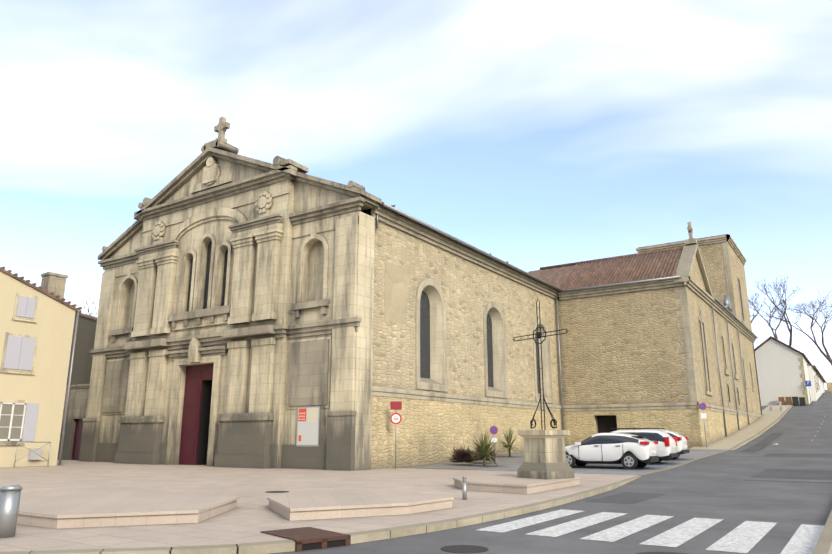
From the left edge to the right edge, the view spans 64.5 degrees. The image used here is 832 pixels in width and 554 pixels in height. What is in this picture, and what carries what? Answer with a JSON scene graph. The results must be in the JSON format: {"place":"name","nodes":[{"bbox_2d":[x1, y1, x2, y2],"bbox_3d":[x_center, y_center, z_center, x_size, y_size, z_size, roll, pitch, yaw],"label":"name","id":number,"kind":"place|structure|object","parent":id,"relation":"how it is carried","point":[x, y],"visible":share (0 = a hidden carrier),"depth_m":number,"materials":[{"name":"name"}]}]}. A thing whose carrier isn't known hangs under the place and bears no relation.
{"place":"outdoors","nodes":[
{"label":"outdoors","id":0,"kind":"place"},
{"bbox_2d":[197,380,212,464],"bbox_3d":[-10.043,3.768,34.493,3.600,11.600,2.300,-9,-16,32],"label":"doorway opening","id":1,"kind":"object","parent":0,"point":[204,423],"visible":0.06,"depth_m":32.94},
{"bbox_2d":[0,460,637,551],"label":"plaza paving","id":2,"kind":"structure","parent":0,"point":[250,517],"depth_m":16.90,"materials":[{"name":"beige stone"}]},
{"bbox_2d":[0,485,22,537],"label":"litter bin","id":3,"kind":"object","parent":2,"relation":"on","point":[10,495],"visible":1,"depth_m":9.07,"materials":[{"name":"grey metal"}]},
{"bbox_2d":[13,442,50,467],"bbox_3d":[-17.558,8.125,30.219,0.040,1.117,1.540,-9,-16,32],"label":"metal barrier","id":4,"kind":"object","parent":2,"relation":"on","point":[31,452],"visible":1,"depth_m":30.10,"materials":[{"name":"grey metal"}]},
{"bbox_2d":[0,271,75,466],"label":"house walls","id":5,"kind":"structure","parent":2,"relation":"on","point":[44,386],"depth_m":31.65,"materials":[{"name":"beige paint"}]},
{"bbox_2d":[0,402,25,440],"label":"house window frames","id":6,"kind":"structure","parent":5,"relation":"in","point":[10,426],"depth_m":30.31,"materials":[{"name":"white wood"}]},
{"bbox_2d":[0,404,23,438],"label":"window panes","id":7,"kind":"structure","parent":6,"relation":"in","point":[16,421],"depth_m":30.27,"materials":[{"name":"grey glass"}]},
{"bbox_2d":[0,296,38,440],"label":"window shutters","id":8,"kind":"object","parent":5,"relation":"attached to","point":[19,354],"visible":0.94,"depth_m":31.03,"materials":[{"name":"white wood"}]},
{"bbox_2d":[0,293,38,444],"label":"window surrounds","id":9,"kind":"object","parent":5,"relation":"attached to","point":[18,371],"visible":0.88,"depth_m":30.96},
{"bbox_2d":[28,449,41,459],"bbox_3d":[-17.822,8.287,30.852,0.200,0.500,0.500,-9,-16,32],"label":"grey cabinet","id":10,"kind":"object","parent":5,"relation":"attached to","point":[33,456],"visible":0.86,"depth_m":30.76,"materials":[{"name":"grey metal"}]},
{"bbox_2d":[0,266,81,313],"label":"house roof","id":11,"kind":"structure","parent":5,"relation":"on","point":[39,288],"depth_m":32.11,"materials":[{"name":"brown tile"}]},
{"bbox_2d":[41,272,67,298],"bbox_3d":[-18.215,0.848,33.015,0.800,1.980,0.950,-9,-16,32],"label":"house chimney","id":12,"kind":"object","parent":11,"relation":"on","point":[55,283],"visible":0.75,"depth_m":32.89,"materials":[{"name":"beige stone"}]},
{"bbox_2d":[58,310,79,464],"bbox_3d":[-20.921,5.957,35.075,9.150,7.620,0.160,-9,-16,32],"label":"house downpipe","id":13,"kind":"object","parent":5,"relation":"attached to","point":[68,390],"visible":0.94,"depth_m":32.59,"materials":[{"name":"grey metal"}]},
{"bbox_2d":[57,384,89,459],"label":"stone wall","id":14,"kind":"structure","parent":2,"relation":"on","point":[78,401],"depth_m":39.67,"materials":[{"name":"beige stone"}]},
{"bbox_2d":[71,419,82,459],"bbox_3d":[-19.888,9.643,39.201,1.500,2.400,0.060,-9,-16,32],"label":"door","id":15,"kind":"structure","parent":14,"relation":"in","point":[77,439],"depth_m":39.36,"materials":[{"name":"red wood"}]},
{"bbox_2d":[17,487,238,528],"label":"stone platform","id":16,"kind":"structure","parent":2,"relation":"on","point":[84,507],"depth_m":11.06,"materials":[{"name":"stone"}]},
{"bbox_2d":[86,157,374,469],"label":"church facade","id":17,"kind":"structure","parent":2,"relation":"on","point":[276,271],"depth_m":31.87,"materials":[{"name":"beige stone"}]},
{"bbox_2d":[179,364,213,464],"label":"church door","id":18,"kind":"structure","parent":17,"relation":"in","point":[196,375],"depth_m":33.00,"materials":[{"name":"red wood"}]},
{"bbox_2d":[187,241,227,310],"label":"arched windows","id":19,"kind":"structure","parent":17,"relation":"in","point":[207,277],"depth_m":34.47,"materials":[{"name":"black glass"}]},
{"bbox_2d":[79,117,381,470],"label":"stone cornices","id":20,"kind":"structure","parent":17,"relation":"attached to","point":[244,440],"depth_m":31.90,"materials":[{"name":"beige stone"}]},
{"bbox_2d":[296,406,320,446],"bbox_3d":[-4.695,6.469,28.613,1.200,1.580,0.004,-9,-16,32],"label":"notice board","id":21,"kind":"object","parent":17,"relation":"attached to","point":[307,432],"visible":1,"depth_m":28.55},
{"bbox_2d":[298,408,306,440],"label":"posters","id":22,"kind":"object","parent":21,"relation":"attached to","point":[302,410],"visible":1,"depth_m":28.89},
{"bbox_2d":[308,408,317,423],"bbox_3d":[-4.476,6.011,28.571,0.550,0.650,0.004,-9,-16,32],"label":"yellow notice poster","id":23,"kind":"object","parent":21,"relation":"attached to","point":[312,414],"visible":1,"depth_m":28.57,"materials":[{"name":"beige paper"}]},
{"bbox_2d":[267,489,453,520],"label":"stone platform","id":24,"kind":"structure","parent":2,"relation":"on","point":[310,505],"depth_m":11.92,"materials":[{"name":"stone"}]},
{"bbox_2d":[395,410,396,468],"bbox_3d":[-0.882,6.881,28.872,0.057,2.900,0.060,-9,-16,32],"label":"sign pole","id":25,"kind":"object","parent":2,"relation":"on","point":[395,440],"visible":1,"depth_m":28.81,"materials":[{"name":"grey metal"}]},
{"bbox_2d":[390,413,401,423],"bbox_3d":[-0.881,6.222,28.998,0.500,0.500,0.004,1,-14,-2],"label":"no-entry sign rim","id":26,"kind":"object","parent":25,"relation":"attached to","point":[394,414],"visible":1,"depth_m":29.00,"materials":[{"name":"red metal"}]},
{"bbox_2d":[390,401,401,409],"bbox_3d":[-0.881,5.677,29.126,0.500,0.360,0.006,1,-14,-2],"label":"no vehicles sign","id":27,"kind":"object","parent":25,"relation":"attached to","point":[395,405],"visible":1,"depth_m":29.12,"materials":[{"name":"red metal"}]},
{"bbox_2d":[392,414,399,422],"bbox_3d":[-0.881,6.222,28.995,0.370,0.370,0.004,1,-14,-2],"label":"no vehicles sign","id":28,"kind":"object","parent":25,"relation":"attached to","point":[396,416],"visible":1,"depth_m":29.00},
{"bbox_2d":[462,476,466,499],"bbox_3d":[1.067,4.638,14.506,0.097,0.490,0.100,-9,-16,32],"label":"bollard light","id":29,"kind":"object","parent":2,"relation":"on","point":[464,489],"visible":1,"depth_m":14.47,"materials":[{"name":"grey metal"}]},
{"bbox_2d":[453,474,579,493],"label":"stone platform","id":30,"kind":"structure","parent":2,"relation":"on","point":[507,483],"depth_m":16.96,"materials":[{"name":"stone"}]},
{"bbox_2d":[517,430,574,479],"bbox_3d":[3.631,4.992,18.621,1.120,1.300,1.120,-17,-22,51],"label":"stone pedestal","id":31,"kind":"object","parent":30,"relation":"on","point":[544,455],"visible":1,"depth_m":18.30,"materials":[{"name":"beige stone"}]},
{"bbox_2d":[512,297,568,429],"bbox_3d":[3.631,2.480,19.231,2.133,3.870,0.956,-9,-16,32],"label":"wrought-iron cross","id":32,"kind":"object","parent":31,"relation":"on","point":[539,335],"visible":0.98,"depth_m":19.13,"materials":[{"name":"black metal"}]},
{"bbox_2d":[0,0,831,389],"label":"sky","id":33,"kind":"structure","parent":0,"point":[533,135],"materials":[{"name":"blue"}]},
{"bbox_2d":[31,390,831,553],"bbox_3d":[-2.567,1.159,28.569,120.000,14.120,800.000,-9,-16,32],"label":"road asphalt","id":34,"kind":"structure","parent":0,"point":[716,486],"depth_m":13.98,"materials":[{"name":"grey asphalt"}]},
{"bbox_2d":[260,527,350,551],"bbox_3d":[-1.577,3.697,9.280,1.100,0.176,0.840,-16,-21,49],"label":"drain inlet","id":35,"kind":"object","parent":34,"relation":"on","point":[302,535],"depth_m":9.04,"materials":[{"name":"brown metal"}]},
{"bbox_2d":[0,475,640,553],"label":"plaza kerb","id":36,"kind":"structure","parent":34,"relation":"on","point":[268,547],"depth_m":9.53,"materials":[{"name":"stone"}]},
{"bbox_2d":[266,491,685,553],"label":"manhole covers","id":37,"kind":"object","parent":34,"relation":"on","point":[464,549],"visible":0.94,"depth_m":8.73,"materials":[{"name":"grey metal"}]},
{"bbox_2d":[477,509,823,553],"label":"zebra crossing","id":38,"kind":"object","parent":34,"relation":"on","point":[746,537],"visible":0.88,"depth_m":10.50,"materials":[{"name":"paint"}]},
{"bbox_2d":[638,450,727,474],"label":"curb","id":39,"kind":"structure","parent":34,"relation":"on","point":[687,462],"depth_m":29.30,"materials":[{"name":"concrete"}]},
{"bbox_2d":[584,433,831,503],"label":"road patches","id":40,"kind":"object","parent":34,"relation":"on","point":[628,498],"visible":0.84,"depth_m":22.91,"materials":[{"name":"grey asphalt"}]},
{"bbox_2d":[729,404,792,449],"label":"pavement kerb","id":41,"kind":"structure","parent":34,"relation":"on","point":[744,442],"depth_m":51.21,"materials":[{"name":"stone"}]},
{"bbox_2d":[778,398,791,404],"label":"brown bins","id":42,"kind":"object","parent":34,"relation":"on","point":[788,401],"visible":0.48,"depth_m":78.64,"materials":[{"name":"brown"}]},
{"bbox_2d":[792,397,805,405],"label":"trash bins","id":43,"kind":"object","parent":34,"relation":"on","point":[801,401],"visible":0.88,"depth_m":77.89,"materials":[{"name":"grey plastic"}]},
{"bbox_2d":[812,510,831,553],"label":"pavement kerb","id":44,"kind":"structure","parent":34,"relation":"on","point":[823,545],"depth_m":8.75,"materials":[{"name":"stone"}]},
{"bbox_2d":[394,448,723,474],"bbox_3d":[9.085,9.585,35.256,11.100,0.641,21.000,-9,-16,32],"label":"parking surface","id":45,"kind":"object","parent":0,"point":[622,470],"visible":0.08,"depth_m":28.65,"materials":[{"name":"grey asphalt"}]},
{"bbox_2d":[396,455,523,469],"bbox_3d":[3.481,9.133,32.699,3.600,0.304,10.500,-9,-16,32],"label":"planting bed","id":46,"kind":"object","parent":45,"relation":"on","point":[475,464],"visible":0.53,"depth_m":31.26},
{"bbox_2d":[449,446,476,463],"bbox_3d":[2.187,8.354,30.976,1.464,0.939,1.425,-9,-16,32],"label":"bare shrub","id":47,"kind":"object","parent":46,"relation":"on","point":[459,455],"visible":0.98,"depth_m":30.75,"materials":[{"name":"brown plant"}]},
{"bbox_2d":[473,446,495,460],"bbox_3d":[3.312,8.620,32.225,1.350,0.859,1.345,-9,-16,32],"label":"bare shrub","id":48,"kind":"object","parent":46,"relation":"on","point":[480,456],"visible":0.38,"depth_m":32.00,"materials":[{"name":"brown plant"}]},
{"bbox_2d":[463,432,511,466],"bbox_3d":[3.180,7.829,30.040,2.653,1.955,2.586,-9,-16,32],"label":"yucca plant","id":49,"kind":"object","parent":46,"relation":"on","point":[484,448],"visible":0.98,"depth_m":29.82,"materials":[{"name":"green plant"}]},
{"bbox_2d":[497,426,523,456],"bbox_3d":[5.104,9.014,36.475,2.360,1.878,2.308,-9,-16,32],"label":"yucca plant","id":50,"kind":"object","parent":46,"relation":"on","point":[509,439],"visible":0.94,"depth_m":36.32,"materials":[{"name":"green plant"}]},
{"bbox_2d":[565,433,658,468],"bbox_3d":[7.993,7.418,28.262,4.321,1.457,2.170,-9,-16,32],"label":"parked car","id":51,"kind":"object","parent":45,"relation":"on","point":[629,451],"visible":0.83,"depth_m":27.32,"materials":[{"name":"white paint"}]},
{"bbox_2d":[575,461,670,470],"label":"parking marks","id":52,"kind":"object","parent":45,"relation":"on","point":[663,465],"visible":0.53,"depth_m":28.82,"materials":[{"name":"white paint"}]},
{"bbox_2d":[610,428,678,463],"bbox_3d":[9.654,7.841,30.669,4.496,1.579,2.130,-9,-16,32],"label":"parked car","id":53,"kind":"object","parent":45,"relation":"on","point":[666,445],"visible":0.27,"depth_m":29.35,"materials":[{"name":"white paint"}]},
{"bbox_2d":[641,429,688,459],"bbox_3d":[11.267,8.302,32.791,4.066,1.430,2.090,-9,-16,32],"label":"parked car","id":54,"kind":"object","parent":45,"relation":"on","point":[682,447],"visible":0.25,"depth_m":31.50,"materials":[{"name":"white paint"}]},
{"bbox_2d":[371,395,756,468],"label":"lower stone wall","id":55,"kind":"structure","parent":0,"point":[431,432],"depth_m":36.55,"materials":[{"name":"beige stone"}]},
{"bbox_2d":[555,242,761,414],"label":"church transept walls","id":56,"kind":"structure","parent":0,"point":[620,348],"depth_m":46.32,"materials":[{"name":"beige stone"}]},
{"bbox_2d":[597,278,743,432],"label":"wall openings","id":57,"kind":"object","parent":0,"point":[606,423],"visible":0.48,"depth_m":45.71,"materials":[{"name":"black"}]},
{"bbox_2d":[690,405,789,449],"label":"pavement","id":58,"kind":"structure","parent":0,"point":[762,422],"depth_m":52.62,"materials":[{"name":"beige concrete"}]},
{"bbox_2d":[702,402,706,446],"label":"sign post","id":59,"kind":"object","parent":58,"relation":"on","point":[705,429],"visible":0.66,"depth_m":41.22,"materials":[{"name":"grey metal"}]},
{"bbox_2d":[769,401,781,410],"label":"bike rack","id":60,"kind":"object","parent":58,"relation":"on","point":[770,407],"visible":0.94,"depth_m":72.74,"materials":[{"name":"grey metal"}]},
{"bbox_3d":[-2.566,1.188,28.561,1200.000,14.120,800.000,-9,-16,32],"label":"terrain","id":61,"kind":"structure","parent":0,"visible":0},
{"bbox_2d":[67,314,96,384],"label":"building wall","id":62,"kind":"structure","parent":61,"relation":"on","point":[83,357],"depth_m":45.02,"materials":[{"name":"concrete"}]},
{"bbox_2d":[76,313,96,319],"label":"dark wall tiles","id":63,"kind":"object","parent":62,"relation":"on","point":[88,316],"depth_m":45.61,"materials":[{"name":"brown tile"}]},
{"bbox_2d":[81,297,97,316],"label":"bare tree","id":64,"kind":"object","parent":61,"relation":"on","point":[92,308],"visible":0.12,"depth_m":65.30,"materials":[{"name":"grey plant"}]},
{"bbox_2d":[372,219,761,414],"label":"rubble church walls","id":65,"kind":"structure","parent":61,"relation":"on","point":[471,290],"depth_m":36.29,"materials":[{"name":"beige stone"}]},
{"bbox_2d":[384,261,406,324],"bbox_3d":[-0.963,0.789,31.545,0.026,2.800,1.850,-9,-16,32],"label":"wall patch","id":66,"kind":"object","parent":65,"relation":"attached to","point":[395,304],"visible":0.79,"depth_m":31.51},
{"bbox_2d":[361,202,727,299],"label":"church roof tiles","id":67,"kind":"object","parent":65,"relation":"on","point":[633,267],"visible":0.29,"depth_m":48.84,"materials":[{"name":"brown tile"}]},
{"bbox_2d":[420,291,701,392],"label":"church windows","id":68,"kind":"structure","parent":65,"relation":"in","point":[424,337],"depth_m":34.51,"materials":[{"name":"grey glass"}]},
{"bbox_2d":[371,206,761,418],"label":"stone trim","id":69,"kind":"structure","parent":65,"relation":"attached to","point":[432,290],"depth_m":42.82,"materials":[{"name":"beige stone"}]},
{"bbox_2d":[376,203,757,440],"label":"rain gutter","id":70,"kind":"object","parent":65,"relation":"attached to","point":[726,306],"visible":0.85,"depth_m":47.26,"materials":[{"name":"grey metal"}]},
{"bbox_2d":[751,295,763,322],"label":"bare tree","id":71,"kind":"object","parent":61,"relation":"on","point":[758,309],"visible":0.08,"depth_m":116.52,"materials":[{"name":"grey plant"}]},
{"bbox_2d":[748,277,798,345],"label":"bare tree","id":72,"kind":"object","parent":61,"relation":"on","point":[782,311],"visible":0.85,"depth_m":108.38,"materials":[{"name":"brown plant"}]},
{"bbox_2d":[755,338,824,405],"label":"white house walls","id":73,"kind":"structure","parent":61,"relation":"on","point":[778,370],"depth_m":80.75,"materials":[{"name":"white paint"}]},
{"bbox_2d":[754,336,825,382],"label":"roof edge","id":74,"kind":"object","parent":73,"relation":"on","point":[803,355],"depth_m":82.22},
{"bbox_2d":[797,357,808,404],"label":"corner quoins","id":75,"kind":"object","parent":73,"relation":"attached to","point":[802,375],"visible":0.56,"depth_m":78.92,"materials":[{"name":"beige stone"}]},
{"bbox_2d":[814,374,819,392],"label":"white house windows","id":76,"kind":"structure","parent":73,"relation":"in","point":[816,387],"depth_m":90.60,"materials":[{"name":"white"}]},
{"bbox_2d":[766,291,831,365],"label":"bare tree","id":77,"kind":"object","parent":61,"relation":"on","point":[828,357],"visible":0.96,"depth_m":113.91,"materials":[{"name":"brown plant"}]},
{"bbox_2d":[826,382,831,391],"bbox_3d":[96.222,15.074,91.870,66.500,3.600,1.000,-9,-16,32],"label":"building","id":78,"kind":"structure","parent":61,"relation":"on","point":[829,386],"depth_m":109.31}
]}

